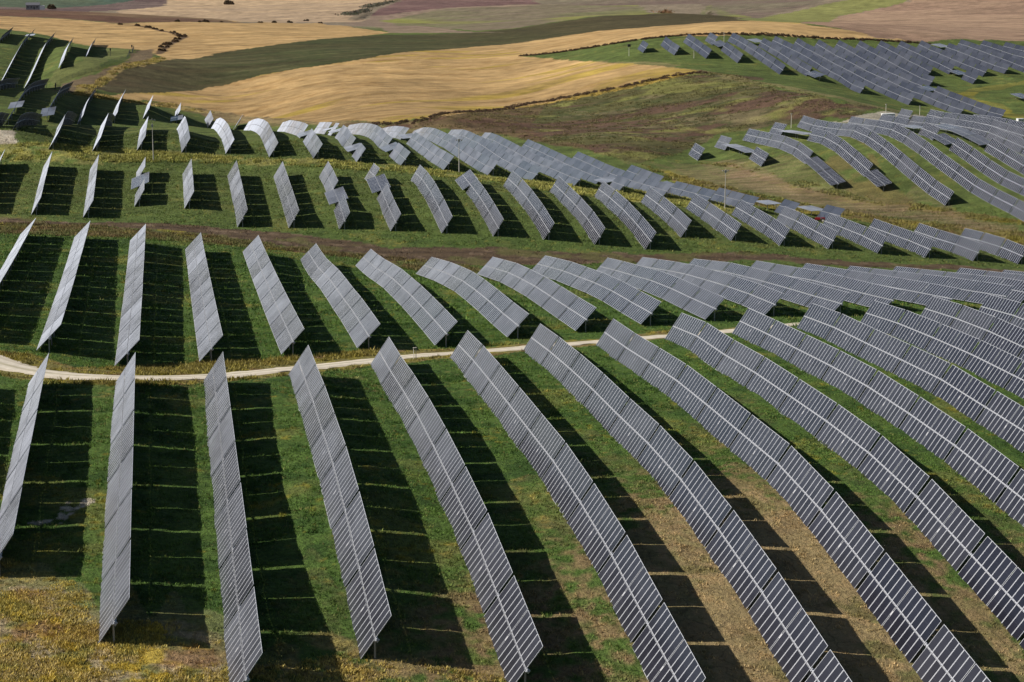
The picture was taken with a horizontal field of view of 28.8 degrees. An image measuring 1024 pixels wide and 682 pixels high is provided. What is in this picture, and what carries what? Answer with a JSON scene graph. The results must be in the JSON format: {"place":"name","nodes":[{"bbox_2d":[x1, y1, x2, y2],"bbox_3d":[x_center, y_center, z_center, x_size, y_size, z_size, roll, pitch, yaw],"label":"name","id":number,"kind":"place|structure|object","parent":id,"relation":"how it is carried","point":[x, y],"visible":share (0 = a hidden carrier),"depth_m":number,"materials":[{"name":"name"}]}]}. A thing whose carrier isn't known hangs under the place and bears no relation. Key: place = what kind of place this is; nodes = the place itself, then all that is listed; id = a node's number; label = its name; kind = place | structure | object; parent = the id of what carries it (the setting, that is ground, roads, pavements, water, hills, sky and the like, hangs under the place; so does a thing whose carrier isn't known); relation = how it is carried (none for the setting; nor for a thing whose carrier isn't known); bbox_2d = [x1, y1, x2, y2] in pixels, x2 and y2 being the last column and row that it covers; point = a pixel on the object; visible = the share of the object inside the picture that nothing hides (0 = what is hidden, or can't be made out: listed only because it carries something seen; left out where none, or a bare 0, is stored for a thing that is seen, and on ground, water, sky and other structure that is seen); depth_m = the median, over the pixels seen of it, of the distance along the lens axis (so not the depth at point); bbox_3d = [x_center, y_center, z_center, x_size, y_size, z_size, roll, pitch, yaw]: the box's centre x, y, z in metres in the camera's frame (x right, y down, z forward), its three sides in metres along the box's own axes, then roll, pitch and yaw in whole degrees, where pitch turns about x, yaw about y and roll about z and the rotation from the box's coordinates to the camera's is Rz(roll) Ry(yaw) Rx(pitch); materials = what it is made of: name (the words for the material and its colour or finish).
{"place":"outdoors","nodes":[
{"label":"outdoors","id":0,"kind":"place"},
{"bbox_2d":[0,322,799,380],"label":"gravel road","id":1,"kind":"structure","parent":0,"point":[8,364],"depth_m":285.57,"materials":[{"name":"beige gravel"}]},
{"bbox_2d":[0,0,1023,681],"bbox_3d":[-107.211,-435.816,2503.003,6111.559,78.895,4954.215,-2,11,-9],"label":"ground","id":2,"kind":"structure","parent":0,"point":[396,60],"depth_m":493.34,"materials":[{"name":"green plant"}]},
{"bbox_2d":[0,218,35,285],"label":"solar panel row","id":3,"kind":"object","parent":2,"relation":"on","point":[11,257],"visible":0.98,"depth_m":405.76,"materials":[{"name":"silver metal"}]},
{"bbox_2d":[0,353,48,559],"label":"solar panel row","id":4,"kind":"object","parent":2,"relation":"on","point":[13,485],"visible":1,"depth_m":223.90,"materials":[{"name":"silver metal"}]},
{"bbox_2d":[7,79,48,124],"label":"solar panel row","id":5,"kind":"object","parent":2,"relation":"on","point":[40,84],"visible":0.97,"depth_m":816.51,"materials":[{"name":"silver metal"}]},
{"bbox_2d":[13,112,42,128],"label":"solar panel row","id":6,"kind":"object","parent":2,"relation":"on","point":[30,118],"visible":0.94,"depth_m":671.62,"materials":[{"name":"black glass"}]},
{"bbox_2d":[37,221,89,351],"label":"solar panel row","id":7,"kind":"object","parent":2,"relation":"on","point":[55,319],"visible":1,"depth_m":353.98,"materials":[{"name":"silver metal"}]},
{"bbox_2d":[83,155,98,217],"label":"solar panel row","id":8,"kind":"object","parent":2,"relation":"on","point":[91,185],"visible":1,"depth_m":544.74,"materials":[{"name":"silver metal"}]},
{"bbox_2d":[98,352,135,642],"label":"solar panel row","id":9,"kind":"object","parent":2,"relation":"on","point":[118,575],"visible":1,"depth_m":207.74,"materials":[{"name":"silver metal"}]},
{"bbox_2d":[115,224,145,364],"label":"solar panel row","id":10,"kind":"object","parent":2,"relation":"on","point":[130,314],"visible":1,"depth_m":350.96,"materials":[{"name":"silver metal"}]},
{"bbox_2d":[131,157,148,206],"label":"solar panel row","id":11,"kind":"object","parent":2,"relation":"on","point":[139,180],"visible":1,"depth_m":557.88,"materials":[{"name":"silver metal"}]},
{"bbox_2d":[183,159,193,208],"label":"solar panel row","id":12,"kind":"object","parent":2,"relation":"on","point":[188,188],"visible":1,"depth_m":554.00,"materials":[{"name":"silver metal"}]},
{"bbox_2d":[185,233,222,361],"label":"solar panel row","id":13,"kind":"object","parent":2,"relation":"on","point":[206,316],"visible":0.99,"depth_m":356.57,"materials":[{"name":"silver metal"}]},
{"bbox_2d":[211,118,233,153],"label":"solar panel row","id":14,"kind":"object","parent":2,"relation":"on","point":[221,127],"visible":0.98,"depth_m":677.38,"materials":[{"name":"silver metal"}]},
{"bbox_2d":[204,352,262,681],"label":"solar panel row","id":15,"kind":"object","parent":2,"relation":"on","point":[244,620],"visible":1,"depth_m":201.41,"materials":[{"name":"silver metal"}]},
{"bbox_2d":[228,160,247,226],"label":"solar panel row","id":16,"kind":"object","parent":2,"relation":"on","point":[234,178],"visible":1,"depth_m":543.88,"materials":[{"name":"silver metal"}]},
{"bbox_2d":[244,118,277,156],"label":"solar panel row","id":17,"kind":"object","parent":2,"relation":"on","point":[260,127],"visible":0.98,"depth_m":660.14,"materials":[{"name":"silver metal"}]},
{"bbox_2d":[243,235,303,355],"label":"solar panel row","id":18,"kind":"object","parent":2,"relation":"on","point":[258,261],"visible":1,"depth_m":362.51,"materials":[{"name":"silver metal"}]},
{"bbox_2d":[274,161,298,227],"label":"solar panel row","id":19,"kind":"object","parent":2,"relation":"on","point":[288,202],"visible":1,"depth_m":543.87,"materials":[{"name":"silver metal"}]},
{"bbox_2d":[277,120,322,157],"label":"solar panel row","id":20,"kind":"object","parent":2,"relation":"on","point":[313,144],"visible":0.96,"depth_m":659.05,"materials":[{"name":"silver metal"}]},
{"bbox_2d":[319,162,349,228],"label":"solar panel row","id":21,"kind":"object","parent":2,"relation":"on","point":[338,195],"visible":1,"depth_m":538.85,"materials":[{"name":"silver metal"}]},
{"bbox_2d":[288,345,391,658],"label":"solar panel row","id":22,"kind":"object","parent":2,"relation":"on","point":[370,576],"visible":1,"depth_m":209.64,"materials":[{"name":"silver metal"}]},
{"bbox_2d":[300,244,379,348],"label":"solar panel row","id":23,"kind":"object","parent":2,"relation":"on","point":[333,283],"visible":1,"depth_m":365.50,"materials":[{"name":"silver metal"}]},
{"bbox_2d":[314,122,365,161],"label":"solar panel row","id":24,"kind":"object","parent":2,"relation":"on","point":[347,138],"visible":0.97,"depth_m":660.30,"materials":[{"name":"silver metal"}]},
{"bbox_2d":[343,123,409,164],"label":"solar panel row","id":25,"kind":"object","parent":2,"relation":"on","point":[378,135],"visible":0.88,"depth_m":668.14,"materials":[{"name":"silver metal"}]},
{"bbox_2d":[364,163,400,230],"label":"solar panel row","id":26,"kind":"object","parent":2,"relation":"on","point":[374,181],"visible":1,"depth_m":539.33,"materials":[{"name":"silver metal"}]},
{"bbox_2d":[355,249,456,347],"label":"solar panel row","id":27,"kind":"object","parent":2,"relation":"on","point":[379,270],"visible":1,"depth_m":368.27,"materials":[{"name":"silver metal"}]},
{"bbox_2d":[382,126,453,169],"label":"solar panel row","id":28,"kind":"object","parent":2,"relation":"on","point":[422,145],"visible":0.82,"depth_m":661.50,"materials":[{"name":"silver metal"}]},
{"bbox_2d":[411,165,452,232],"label":"solar panel row","id":29,"kind":"object","parent":2,"relation":"on","point":[426,187],"visible":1,"depth_m":536.87,"materials":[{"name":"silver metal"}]},
{"bbox_2d":[412,127,498,174],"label":"solar panel row","id":30,"kind":"object","parent":2,"relation":"on","point":[439,139],"visible":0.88,"depth_m":667.72,"materials":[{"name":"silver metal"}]},
{"bbox_2d":[371,337,542,681],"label":"solar panel row","id":31,"kind":"object","parent":2,"relation":"on","point":[509,599],"visible":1,"depth_m":210.08,"materials":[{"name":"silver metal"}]},
{"bbox_2d":[416,257,528,337],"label":"solar panel row","id":32,"kind":"object","parent":2,"relation":"on","point":[494,306],"visible":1,"depth_m":372.10,"materials":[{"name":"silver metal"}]},
{"bbox_2d":[455,170,503,235],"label":"solar panel row","id":33,"kind":"object","parent":2,"relation":"on","point":[471,180],"visible":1,"depth_m":537.06,"materials":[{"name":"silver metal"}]},
{"bbox_2d":[448,129,541,179],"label":"solar panel row","id":34,"kind":"object","parent":2,"relation":"on","point":[522,169],"visible":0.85,"depth_m":671.65,"materials":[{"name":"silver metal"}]},
{"bbox_2d":[0,310,1023,681],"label":"grass","id":35,"kind":"structure","parent":2,"relation":"on","point":[342,416],"depth_m":232.40,"materials":[{"name":"green plant"}]},
{"bbox_2d":[0,56,1023,681],"bbox_3d":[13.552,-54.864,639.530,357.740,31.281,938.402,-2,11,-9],"label":"weeds","id":36,"kind":"object","parent":2,"relation":"on","point":[24,610],"visible":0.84,"depth_m":303.80,"materials":[{"name":"green plant"}]},
{"bbox_2d":[0,126,1023,330],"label":"grass","id":37,"kind":"structure","parent":2,"relation":"on","point":[501,285],"depth_m":516.36,"materials":[{"name":"green plant"}]},
{"bbox_2d":[910,223,982,260],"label":"solar panel row","id":38,"kind":"object","parent":37,"relation":"on","point":[943,239],"visible":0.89,"depth_m":548.98,"materials":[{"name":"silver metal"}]},
{"bbox_2d":[503,171,553,239],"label":"solar panel row","id":39,"kind":"object","parent":2,"relation":"on","point":[533,205],"visible":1,"depth_m":536.80,"materials":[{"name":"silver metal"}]},
{"bbox_2d":[477,132,584,186],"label":"solar panel row","id":40,"kind":"object","parent":2,"relation":"on","point":[520,152],"visible":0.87,"depth_m":669.76,"materials":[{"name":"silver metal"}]},
{"bbox_2d":[477,257,595,331],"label":"solar panel row","id":41,"kind":"object","parent":2,"relation":"on","point":[559,302],"visible":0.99,"depth_m":379.13,"materials":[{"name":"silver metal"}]},
{"bbox_2d":[371,70,707,125],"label":"hedge","id":42,"kind":"object","parent":2,"relation":"on","point":[512,106],"visible":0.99,"depth_m":912.65,"materials":[{"name":"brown plant"}]},
{"bbox_2d":[522,139,628,191],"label":"solar panel row","id":43,"kind":"object","parent":2,"relation":"on","point":[617,183],"visible":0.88,"depth_m":670.21,"materials":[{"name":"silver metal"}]},
{"bbox_2d":[550,177,604,244],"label":"solar panel row","id":44,"kind":"object","parent":2,"relation":"on","point":[591,227],"visible":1,"depth_m":536.87,"materials":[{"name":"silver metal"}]},
{"bbox_2d":[450,330,705,681],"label":"solar panel row","id":45,"kind":"object","parent":2,"relation":"on","point":[682,665],"visible":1,"depth_m":210.23,"materials":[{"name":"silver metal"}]},
{"bbox_2d":[532,255,660,325],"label":"solar panel row","id":46,"kind":"object","parent":2,"relation":"on","point":[638,313],"visible":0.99,"depth_m":386.66,"materials":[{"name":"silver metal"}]},
{"bbox_2d":[572,152,672,195],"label":"solar panel row","id":47,"kind":"object","parent":2,"relation":"on","point":[637,181],"visible":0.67,"depth_m":649.54,"materials":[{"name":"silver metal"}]},
{"bbox_2d":[595,181,655,249],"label":"solar panel row","id":48,"kind":"object","parent":2,"relation":"on","point":[630,221],"visible":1,"depth_m":537.98,"materials":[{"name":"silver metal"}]},
{"bbox_2d":[597,258,724,320],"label":"solar panel row","id":49,"kind":"object","parent":2,"relation":"on","point":[674,295],"visible":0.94,"depth_m":389.22,"materials":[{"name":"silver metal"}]},
{"bbox_2d":[641,187,691,237],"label":"solar panel row","id":50,"kind":"object","parent":2,"relation":"on","point":[678,222],"visible":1,"depth_m":547.18,"materials":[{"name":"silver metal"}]},
{"bbox_2d":[627,165,715,200],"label":"solar panel row","id":51,"kind":"object","parent":2,"relation":"on","point":[690,191],"visible":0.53,"depth_m":636.84,"materials":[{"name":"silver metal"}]},
{"bbox_2d":[524,324,851,681],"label":"solar panel row","id":52,"kind":"object","parent":2,"relation":"on","point":[806,639],"visible":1,"depth_m":213.80,"materials":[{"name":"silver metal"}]},
{"bbox_2d":[683,34,711,57],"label":"solar panel row","id":53,"kind":"object","parent":2,"relation":"on","point":[697,45],"visible":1,"depth_m":1006.78,"materials":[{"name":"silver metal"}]},
{"bbox_2d":[635,257,783,315],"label":"solar panel row","id":54,"kind":"object","parent":2,"relation":"on","point":[740,294],"visible":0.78,"depth_m":396.26,"materials":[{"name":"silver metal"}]},
{"bbox_2d":[686,194,740,240],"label":"solar panel row","id":55,"kind":"object","parent":2,"relation":"on","point":[728,226],"visible":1,"depth_m":547.53,"materials":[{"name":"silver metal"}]},
{"bbox_2d":[705,32,742,62],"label":"solar panel row","id":56,"kind":"object","parent":2,"relation":"on","point":[727,50],"visible":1,"depth_m":1001.78,"materials":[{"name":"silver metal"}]},
{"bbox_2d":[519,31,930,55],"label":"hedge","id":57,"kind":"object","parent":2,"relation":"on","point":[769,34],"visible":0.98,"depth_m":1074.17,"materials":[{"name":"green plant"}]},
{"bbox_2d":[709,188,758,206],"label":"solar panel row","id":58,"kind":"object","parent":2,"relation":"on","point":[718,195],"visible":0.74,"depth_m":623.76,"materials":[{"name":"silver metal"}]},
{"bbox_2d":[714,135,768,165],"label":"solar panel row","id":59,"kind":"object","parent":2,"relation":"on","point":[759,156],"visible":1,"depth_m":744.39,"materials":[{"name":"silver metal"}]},
{"bbox_2d":[728,33,785,74],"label":"solar panel row","id":60,"kind":"object","parent":2,"relation":"on","point":[768,60],"visible":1,"depth_m":992.79,"materials":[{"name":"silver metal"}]},
{"bbox_2d":[731,200,789,245],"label":"solar panel row","id":61,"kind":"object","parent":2,"relation":"on","point":[773,231],"visible":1,"depth_m":548.26,"materials":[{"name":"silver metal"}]},
{"bbox_2d":[683,259,850,315],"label":"solar panel row","id":62,"kind":"object","parent":2,"relation":"on","point":[835,300],"visible":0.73,"depth_m":397.94,"materials":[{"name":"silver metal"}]},
{"bbox_2d":[747,38,824,80],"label":"solar panel row","id":63,"kind":"object","parent":2,"relation":"on","point":[794,62],"visible":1,"depth_m":987.38,"materials":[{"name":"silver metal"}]},
{"bbox_2d":[596,319,990,681],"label":"solar panel row","id":64,"kind":"object","parent":2,"relation":"on","point":[691,391],"visible":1,"depth_m":217.44,"materials":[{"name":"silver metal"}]},
{"bbox_2d":[743,129,844,185],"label":"solar panel row","id":65,"kind":"object","parent":2,"relation":"on","point":[831,176],"visible":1,"depth_m":725.46,"materials":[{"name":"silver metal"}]},
{"bbox_2d":[776,206,837,248],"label":"solar panel row","id":66,"kind":"object","parent":2,"relation":"on","point":[787,216],"visible":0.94,"depth_m":549.34,"materials":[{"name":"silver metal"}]},
{"bbox_2d":[771,36,865,92],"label":"solar panel row","id":67,"kind":"object","parent":2,"relation":"on","point":[825,68],"visible":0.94,"depth_m":976.04,"materials":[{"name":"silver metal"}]},
{"bbox_2d":[798,205,844,220],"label":"solar panel row","id":68,"kind":"object","parent":2,"relation":"on","point":[828,209],"visible":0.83,"depth_m":614.73,"materials":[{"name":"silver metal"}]},
{"bbox_2d":[743,261,900,306],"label":"solar panel row","id":69,"kind":"object","parent":2,"relation":"on","point":[858,290],"visible":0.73,"depth_m":405.17,"materials":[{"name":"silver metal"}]},
{"bbox_2d":[769,122,891,190],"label":"solar panel row","id":70,"kind":"object","parent":2,"relation":"on","point":[864,167],"visible":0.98,"depth_m":712.67,"materials":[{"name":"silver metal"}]},
{"bbox_2d":[665,313,1023,649],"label":"solar panel row","id":71,"kind":"object","parent":2,"relation":"on","point":[997,564],"visible":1,"depth_m":234.58,"materials":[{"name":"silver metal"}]},
{"bbox_2d":[793,38,914,104],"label":"solar panel row","id":72,"kind":"object","parent":2,"relation":"on","point":[893,92],"visible":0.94,"depth_m":957.96,"materials":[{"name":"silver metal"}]},
{"bbox_2d":[823,213,886,253],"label":"solar panel row","id":73,"kind":"object","parent":2,"relation":"on","point":[872,240],"visible":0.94,"depth_m":548.21,"materials":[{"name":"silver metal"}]},
{"bbox_2d":[797,115,953,205],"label":"solar panel row","id":74,"kind":"object","parent":2,"relation":"on","point":[940,192],"visible":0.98,"depth_m":705.39,"materials":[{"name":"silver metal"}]},
{"bbox_2d":[732,308,1023,526],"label":"solar panel row","id":75,"kind":"object","parent":2,"relation":"on","point":[782,340],"visible":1,"depth_m":264.27,"materials":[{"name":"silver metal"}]},
{"bbox_2d":[802,263,959,305],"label":"solar panel row","id":76,"kind":"object","parent":2,"relation":"on","point":[910,294],"visible":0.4,"depth_m":405.45,"materials":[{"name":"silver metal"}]},
{"bbox_2d":[814,40,965,113],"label":"solar panel row","id":77,"kind":"object","parent":2,"relation":"on","point":[930,98],"visible":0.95,"depth_m":946.59,"materials":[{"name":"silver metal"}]},
{"bbox_2d":[855,41,934,85],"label":"solar panel row","id":78,"kind":"object","parent":2,"relation":"on","point":[881,57],"visible":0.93,"depth_m":1026.43,"materials":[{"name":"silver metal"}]},
{"bbox_2d":[869,218,934,256],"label":"solar panel row","id":79,"kind":"object","parent":2,"relation":"on","point":[903,238],"visible":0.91,"depth_m":548.66,"materials":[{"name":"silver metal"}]},
{"bbox_2d":[876,41,932,74],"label":"solar panel row","id":80,"kind":"object","parent":2,"relation":"on","point":[912,62],"visible":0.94,"depth_m":1043.32,"materials":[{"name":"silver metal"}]},
{"bbox_2d":[797,303,1023,452],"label":"solar panel row","id":81,"kind":"object","parent":2,"relation":"on","point":[971,400],"visible":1,"depth_m":290.19,"materials":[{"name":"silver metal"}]},
{"bbox_2d":[834,40,1005,117],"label":"solar panel row","id":82,"kind":"object","parent":2,"relation":"on","point":[979,108],"visible":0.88,"depth_m":956.16,"materials":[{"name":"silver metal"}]},
{"bbox_2d":[844,266,1013,303],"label":"solar panel row","id":83,"kind":"object","parent":2,"relation":"on","point":[985,288],"visible":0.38,"depth_m":409.80,"materials":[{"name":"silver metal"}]},
{"bbox_2d":[847,116,1023,220],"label":"solar panel row","id":84,"kind":"object","parent":2,"relation":"on","point":[981,189],"visible":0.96,"depth_m":685.20,"materials":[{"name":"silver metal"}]},
{"bbox_2d":[897,41,978,83],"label":"solar panel row","id":85,"kind":"object","parent":2,"relation":"on","point":[944,66],"visible":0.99,"depth_m":1036.31,"materials":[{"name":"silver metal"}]},
{"bbox_2d":[861,300,1023,398],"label":"solar panel row","id":86,"kind":"object","parent":2,"relation":"on","point":[1001,369],"visible":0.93,"depth_m":313.99,"materials":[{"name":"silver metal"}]},
{"bbox_2d":[877,114,1023,195],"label":"solar panel row","id":87,"kind":"object","parent":2,"relation":"on","point":[975,158],"visible":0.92,"depth_m":697.56,"materials":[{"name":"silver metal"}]},
{"bbox_2d":[917,40,987,76],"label":"solar panel row","id":88,"kind":"object","parent":2,"relation":"on","point":[966,64],"visible":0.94,"depth_m":1043.85,"materials":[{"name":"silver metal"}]},
{"bbox_2d":[892,266,1023,301],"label":"solar panel row","id":89,"kind":"object","parent":2,"relation":"on","point":[1013,294],"visible":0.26,"depth_m":432.78,"materials":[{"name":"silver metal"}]},
{"bbox_2d":[907,116,1023,174],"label":"solar panel row","id":90,"kind":"object","parent":2,"relation":"on","point":[1010,156],"visible":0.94,"depth_m":714.05,"materials":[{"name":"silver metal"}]},
{"bbox_2d":[932,43,1009,73],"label":"solar panel row","id":91,"kind":"object","parent":2,"relation":"on","point":[974,57],"visible":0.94,"depth_m":1047.85,"materials":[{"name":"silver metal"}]},
{"bbox_2d":[921,296,1023,362],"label":"solar panel row","id":92,"kind":"object","parent":2,"relation":"on","point":[999,330],"visible":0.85,"depth_m":336.15,"materials":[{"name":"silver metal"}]},
{"bbox_2d":[925,109,1023,138],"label":"solar panel row","id":93,"kind":"object","parent":2,"relation":"on","point":[1017,131],"visible":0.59,"depth_m":785.51,"materials":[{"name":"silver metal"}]},
{"bbox_2d":[939,117,1023,154],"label":"solar panel row","id":94,"kind":"object","parent":2,"relation":"on","point":[1014,142],"visible":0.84,"depth_m":743.72,"materials":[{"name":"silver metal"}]},
{"bbox_2d":[956,228,1023,263],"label":"solar panel row","id":95,"kind":"object","parent":2,"relation":"on","point":[991,245],"visible":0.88,"depth_m":549.81,"materials":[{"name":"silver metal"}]},
{"bbox_2d":[956,268,1023,290],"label":"solar panel row","id":96,"kind":"object","parent":2,"relation":"on","point":[993,273],"visible":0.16,"depth_m":460.98,"materials":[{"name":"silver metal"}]},
{"bbox_2d":[957,39,1023,72],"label":"solar panel row","id":97,"kind":"object","parent":2,"relation":"on","point":[1017,64],"visible":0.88,"depth_m":1057.32,"materials":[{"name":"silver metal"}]},
{"bbox_2d":[975,294,1023,328],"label":"solar panel row","id":98,"kind":"object","parent":2,"relation":"on","point":[993,305],"visible":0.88,"depth_m":357.27,"materials":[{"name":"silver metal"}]},
{"bbox_2d":[980,40,1023,60],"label":"solar panel row","id":99,"kind":"object","parent":2,"relation":"on","point":[1018,55],"visible":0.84,"depth_m":1075.20,"materials":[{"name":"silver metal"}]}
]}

